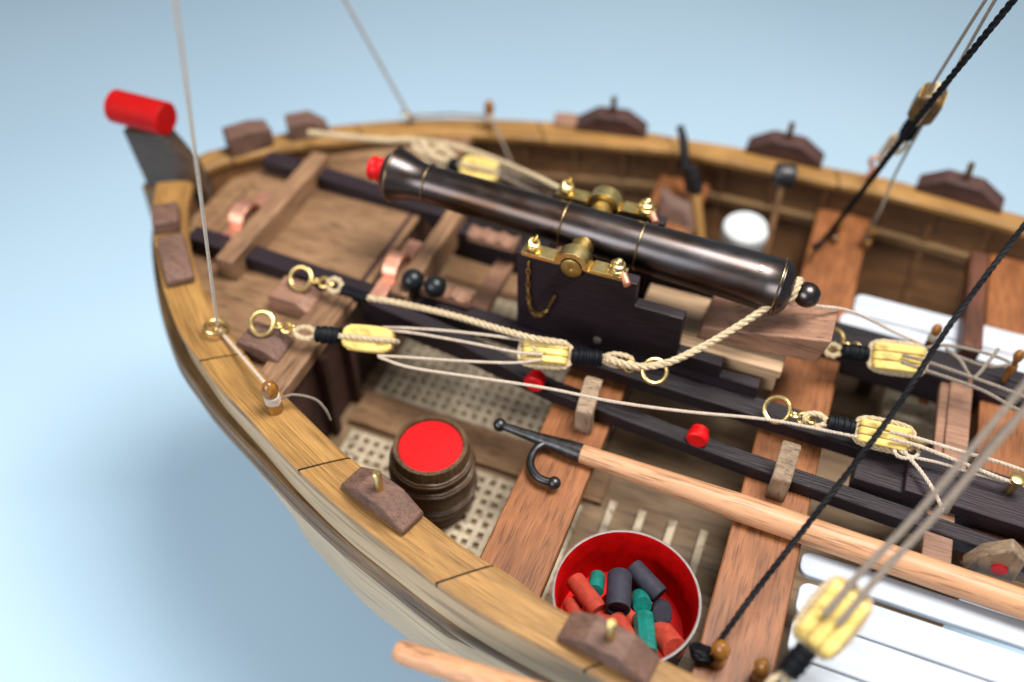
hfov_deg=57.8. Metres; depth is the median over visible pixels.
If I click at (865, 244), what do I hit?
belaying pin
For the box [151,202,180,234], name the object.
chock
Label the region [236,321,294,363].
bolt block
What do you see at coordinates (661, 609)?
cartridge
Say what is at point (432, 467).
cask
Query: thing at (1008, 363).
tackle line
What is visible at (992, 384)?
tackle line
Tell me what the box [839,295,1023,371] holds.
slatted bench
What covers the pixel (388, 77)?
stay line
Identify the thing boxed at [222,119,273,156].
chock
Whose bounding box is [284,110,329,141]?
chock
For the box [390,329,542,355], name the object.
tackle line
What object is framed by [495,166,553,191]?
tackle line
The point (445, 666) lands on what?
oar loom
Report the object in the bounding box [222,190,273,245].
copper bracket
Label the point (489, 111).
belaying pin
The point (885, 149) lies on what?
rope becket
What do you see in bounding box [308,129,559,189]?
breeching rope
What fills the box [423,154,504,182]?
pulley block
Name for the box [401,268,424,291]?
cannonball
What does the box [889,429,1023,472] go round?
tackle line
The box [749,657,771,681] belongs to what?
belaying pin
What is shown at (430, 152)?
rope bundle
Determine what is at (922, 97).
rigging block
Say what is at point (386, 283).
copper bracket
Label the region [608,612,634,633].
cartridge
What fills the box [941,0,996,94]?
rigging line
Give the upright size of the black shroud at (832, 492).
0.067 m
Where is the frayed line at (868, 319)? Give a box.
[815,304,922,344]
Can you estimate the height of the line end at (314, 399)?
0.012 m
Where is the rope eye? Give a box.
[326,276,343,293]
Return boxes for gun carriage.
[517,177,837,397]
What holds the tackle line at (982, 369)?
on the gun slide
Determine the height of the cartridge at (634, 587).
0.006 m
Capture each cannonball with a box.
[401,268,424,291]
[424,275,446,297]
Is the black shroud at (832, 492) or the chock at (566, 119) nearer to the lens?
the black shroud at (832, 492)
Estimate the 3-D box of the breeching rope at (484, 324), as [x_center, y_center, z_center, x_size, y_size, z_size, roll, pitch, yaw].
[-0.015,-0.006,0.276,0.065,0.008,0.005,16,49,15]
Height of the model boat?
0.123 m
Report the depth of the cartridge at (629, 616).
0.24 m
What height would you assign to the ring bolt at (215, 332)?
0.005 m
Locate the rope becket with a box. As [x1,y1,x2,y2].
[874,132,897,162]
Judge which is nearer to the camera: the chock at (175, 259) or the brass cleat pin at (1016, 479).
the brass cleat pin at (1016, 479)
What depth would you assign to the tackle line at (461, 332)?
0.27 m
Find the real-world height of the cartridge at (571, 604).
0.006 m
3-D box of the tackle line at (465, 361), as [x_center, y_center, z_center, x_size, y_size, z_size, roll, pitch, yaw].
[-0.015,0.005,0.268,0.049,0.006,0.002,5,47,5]
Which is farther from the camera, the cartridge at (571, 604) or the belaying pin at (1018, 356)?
the belaying pin at (1018, 356)
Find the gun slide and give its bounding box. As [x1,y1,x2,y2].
[189,151,1023,581]
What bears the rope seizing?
attached to the breeching rope at (484, 324)
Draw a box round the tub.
[552,530,701,666]
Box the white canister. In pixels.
[719,212,767,252]
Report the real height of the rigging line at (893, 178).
0.048 m
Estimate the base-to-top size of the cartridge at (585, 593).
0.006 m
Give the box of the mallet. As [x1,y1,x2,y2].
[762,163,797,253]
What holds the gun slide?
on the model boat
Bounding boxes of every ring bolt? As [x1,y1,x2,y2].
[203,319,229,335]
[249,309,296,336]
[288,265,335,291]
[401,111,416,123]
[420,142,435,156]
[616,357,668,384]
[762,395,816,424]
[828,327,860,351]
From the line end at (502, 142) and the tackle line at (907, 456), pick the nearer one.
the tackle line at (907, 456)
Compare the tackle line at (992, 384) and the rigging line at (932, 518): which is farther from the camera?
the tackle line at (992, 384)
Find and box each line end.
[281,393,330,420]
[491,120,517,187]
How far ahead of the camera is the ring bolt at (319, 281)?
0.29 m
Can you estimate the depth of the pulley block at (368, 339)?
0.27 m
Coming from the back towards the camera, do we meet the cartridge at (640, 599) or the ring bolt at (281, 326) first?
the ring bolt at (281, 326)
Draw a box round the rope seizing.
[340,284,369,302]
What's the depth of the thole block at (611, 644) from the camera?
0.21 m
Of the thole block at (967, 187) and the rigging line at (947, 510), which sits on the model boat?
the thole block at (967, 187)
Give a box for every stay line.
[173,0,264,382]
[343,0,483,119]
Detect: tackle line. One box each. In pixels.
[377,354,542,363]
[378,356,1004,481]
[382,326,536,349]
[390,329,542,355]
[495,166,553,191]
[498,173,550,196]
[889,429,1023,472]
[890,437,1023,486]
[892,445,943,512]
[900,361,1019,410]
[902,353,1023,397]
[924,343,1011,367]
[945,347,999,376]
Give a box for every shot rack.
[419,277,474,308]
[467,224,519,252]
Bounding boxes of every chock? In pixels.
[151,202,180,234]
[157,232,194,286]
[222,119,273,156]
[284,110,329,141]
[554,113,577,126]
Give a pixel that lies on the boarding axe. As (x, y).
(692, 181)
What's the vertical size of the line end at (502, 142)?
0.017 m
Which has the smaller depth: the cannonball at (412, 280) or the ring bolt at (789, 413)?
the ring bolt at (789, 413)
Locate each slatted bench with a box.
[779,552,1023,681]
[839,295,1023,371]
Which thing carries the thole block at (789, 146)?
on the model boat
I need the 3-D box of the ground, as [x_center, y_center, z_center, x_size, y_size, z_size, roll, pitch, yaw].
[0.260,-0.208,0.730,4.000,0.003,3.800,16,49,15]
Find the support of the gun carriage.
on the gun slide
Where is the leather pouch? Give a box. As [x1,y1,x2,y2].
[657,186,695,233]
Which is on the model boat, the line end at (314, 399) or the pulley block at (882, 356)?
the pulley block at (882, 356)
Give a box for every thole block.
[341,467,422,534]
[558,611,659,681]
[575,96,647,137]
[745,122,824,168]
[915,162,1004,213]
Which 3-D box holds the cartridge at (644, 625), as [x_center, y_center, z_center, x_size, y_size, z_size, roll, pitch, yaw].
[0.034,0.075,0.238,0.009,0.007,0.012,16,49,15]
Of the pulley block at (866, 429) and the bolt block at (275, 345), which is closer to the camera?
the pulley block at (866, 429)
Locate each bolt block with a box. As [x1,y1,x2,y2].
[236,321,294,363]
[268,276,322,317]
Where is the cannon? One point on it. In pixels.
(599, 228)
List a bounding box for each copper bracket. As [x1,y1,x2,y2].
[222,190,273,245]
[370,239,422,297]
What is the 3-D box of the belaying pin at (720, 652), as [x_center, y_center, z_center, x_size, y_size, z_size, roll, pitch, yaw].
[0.050,0.077,0.226,0.005,0.015,0.005,16,49,15]
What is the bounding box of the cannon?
[366,147,820,314]
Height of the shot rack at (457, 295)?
0.004 m
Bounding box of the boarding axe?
[676,124,705,237]
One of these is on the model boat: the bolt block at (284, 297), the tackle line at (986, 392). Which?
the bolt block at (284, 297)
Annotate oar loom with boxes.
[392,640,539,681]
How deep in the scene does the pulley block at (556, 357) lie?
0.27 m
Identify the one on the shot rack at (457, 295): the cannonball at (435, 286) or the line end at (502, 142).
the cannonball at (435, 286)
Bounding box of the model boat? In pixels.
[104,89,1023,681]
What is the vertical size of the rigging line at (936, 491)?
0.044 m
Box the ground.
[0,0,1023,681]
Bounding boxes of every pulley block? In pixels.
[292,324,399,353]
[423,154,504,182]
[517,339,634,369]
[802,410,916,454]
[823,339,928,377]
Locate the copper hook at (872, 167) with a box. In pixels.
[864,155,882,179]
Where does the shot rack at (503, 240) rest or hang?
on the gun slide
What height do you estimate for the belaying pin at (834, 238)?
0.012 m
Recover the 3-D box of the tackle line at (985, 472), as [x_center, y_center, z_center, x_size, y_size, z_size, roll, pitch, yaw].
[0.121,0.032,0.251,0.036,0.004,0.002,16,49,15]
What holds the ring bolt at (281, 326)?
attached to the bolt block at (275, 345)
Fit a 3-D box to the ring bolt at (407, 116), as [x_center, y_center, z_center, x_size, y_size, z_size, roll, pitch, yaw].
[-0.040,-0.086,0.357,0.006,0.006,0.006,16,49,15]
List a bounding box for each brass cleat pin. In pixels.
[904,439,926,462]
[1004,472,1023,494]
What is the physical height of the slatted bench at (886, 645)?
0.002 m
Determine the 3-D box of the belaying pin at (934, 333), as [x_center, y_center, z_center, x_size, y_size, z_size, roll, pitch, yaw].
[0.129,0.000,0.285,0.003,0.014,0.003,16,49,15]
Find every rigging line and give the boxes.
[822,380,1023,616]
[835,404,1023,626]
[864,125,922,238]
[928,0,986,90]
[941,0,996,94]
[944,411,1017,513]
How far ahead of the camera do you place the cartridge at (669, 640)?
0.23 m
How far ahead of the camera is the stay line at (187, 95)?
0.22 m
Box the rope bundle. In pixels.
[410,139,457,163]
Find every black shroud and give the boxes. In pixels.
[716,222,1023,640]
[812,0,1017,249]
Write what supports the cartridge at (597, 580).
in the tub
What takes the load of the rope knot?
attached to the belaying pin at (720, 652)
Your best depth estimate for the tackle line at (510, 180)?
0.32 m
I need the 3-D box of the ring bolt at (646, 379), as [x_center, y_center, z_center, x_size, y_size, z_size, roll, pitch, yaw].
[0.037,0.008,0.265,0.015,0.006,0.007,16,49,15]
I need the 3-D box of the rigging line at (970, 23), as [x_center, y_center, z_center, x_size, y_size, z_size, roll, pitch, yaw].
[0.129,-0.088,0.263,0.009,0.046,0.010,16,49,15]
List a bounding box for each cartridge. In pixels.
[563,596,581,613]
[567,573,605,613]
[581,607,610,618]
[589,570,604,595]
[603,602,635,626]
[605,567,631,615]
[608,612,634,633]
[627,560,665,601]
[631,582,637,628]
[631,589,651,611]
[633,609,657,652]
[651,598,672,622]
[655,622,684,659]
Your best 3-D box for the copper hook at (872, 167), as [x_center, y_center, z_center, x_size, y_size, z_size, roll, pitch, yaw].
[0.130,-0.062,0.334,0.006,0.012,0.003,16,49,15]
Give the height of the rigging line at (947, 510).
0.053 m
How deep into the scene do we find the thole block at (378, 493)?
0.24 m
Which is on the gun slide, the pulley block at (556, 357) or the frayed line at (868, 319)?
the frayed line at (868, 319)
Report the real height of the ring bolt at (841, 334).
0.006 m
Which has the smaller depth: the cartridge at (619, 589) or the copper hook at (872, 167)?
the cartridge at (619, 589)
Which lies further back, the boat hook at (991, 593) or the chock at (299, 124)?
the chock at (299, 124)
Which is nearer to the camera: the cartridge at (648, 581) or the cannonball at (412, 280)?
the cartridge at (648, 581)
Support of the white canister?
on the model boat
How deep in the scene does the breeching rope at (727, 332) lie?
0.26 m
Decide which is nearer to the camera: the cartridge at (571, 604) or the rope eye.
the cartridge at (571, 604)
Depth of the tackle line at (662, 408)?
0.26 m
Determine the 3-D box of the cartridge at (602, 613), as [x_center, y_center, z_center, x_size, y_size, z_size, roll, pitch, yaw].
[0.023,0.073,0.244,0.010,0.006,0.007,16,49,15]
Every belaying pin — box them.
[261,380,283,415]
[484,100,493,130]
[708,639,730,670]
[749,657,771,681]
[829,223,843,243]
[860,226,875,253]
[925,324,941,351]
[1001,349,1023,382]
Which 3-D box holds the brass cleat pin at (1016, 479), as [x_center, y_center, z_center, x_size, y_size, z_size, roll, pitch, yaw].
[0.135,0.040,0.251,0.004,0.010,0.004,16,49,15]
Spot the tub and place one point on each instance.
(664, 563)
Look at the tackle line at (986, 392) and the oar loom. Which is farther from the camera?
the tackle line at (986, 392)
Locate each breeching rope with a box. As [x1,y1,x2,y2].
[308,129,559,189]
[366,294,566,345]
[605,277,803,369]
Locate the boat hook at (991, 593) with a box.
[493,418,1023,620]
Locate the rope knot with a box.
[689,642,727,662]
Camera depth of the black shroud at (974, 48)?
0.28 m
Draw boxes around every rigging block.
[765,575,872,681]
[890,82,947,154]
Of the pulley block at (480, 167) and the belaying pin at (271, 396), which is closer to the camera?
the belaying pin at (271, 396)
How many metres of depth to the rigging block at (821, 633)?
0.20 m
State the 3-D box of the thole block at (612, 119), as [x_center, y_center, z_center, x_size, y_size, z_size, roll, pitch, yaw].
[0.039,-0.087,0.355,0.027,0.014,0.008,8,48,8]
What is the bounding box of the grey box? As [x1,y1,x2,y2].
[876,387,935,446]
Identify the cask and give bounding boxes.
[388,415,477,528]

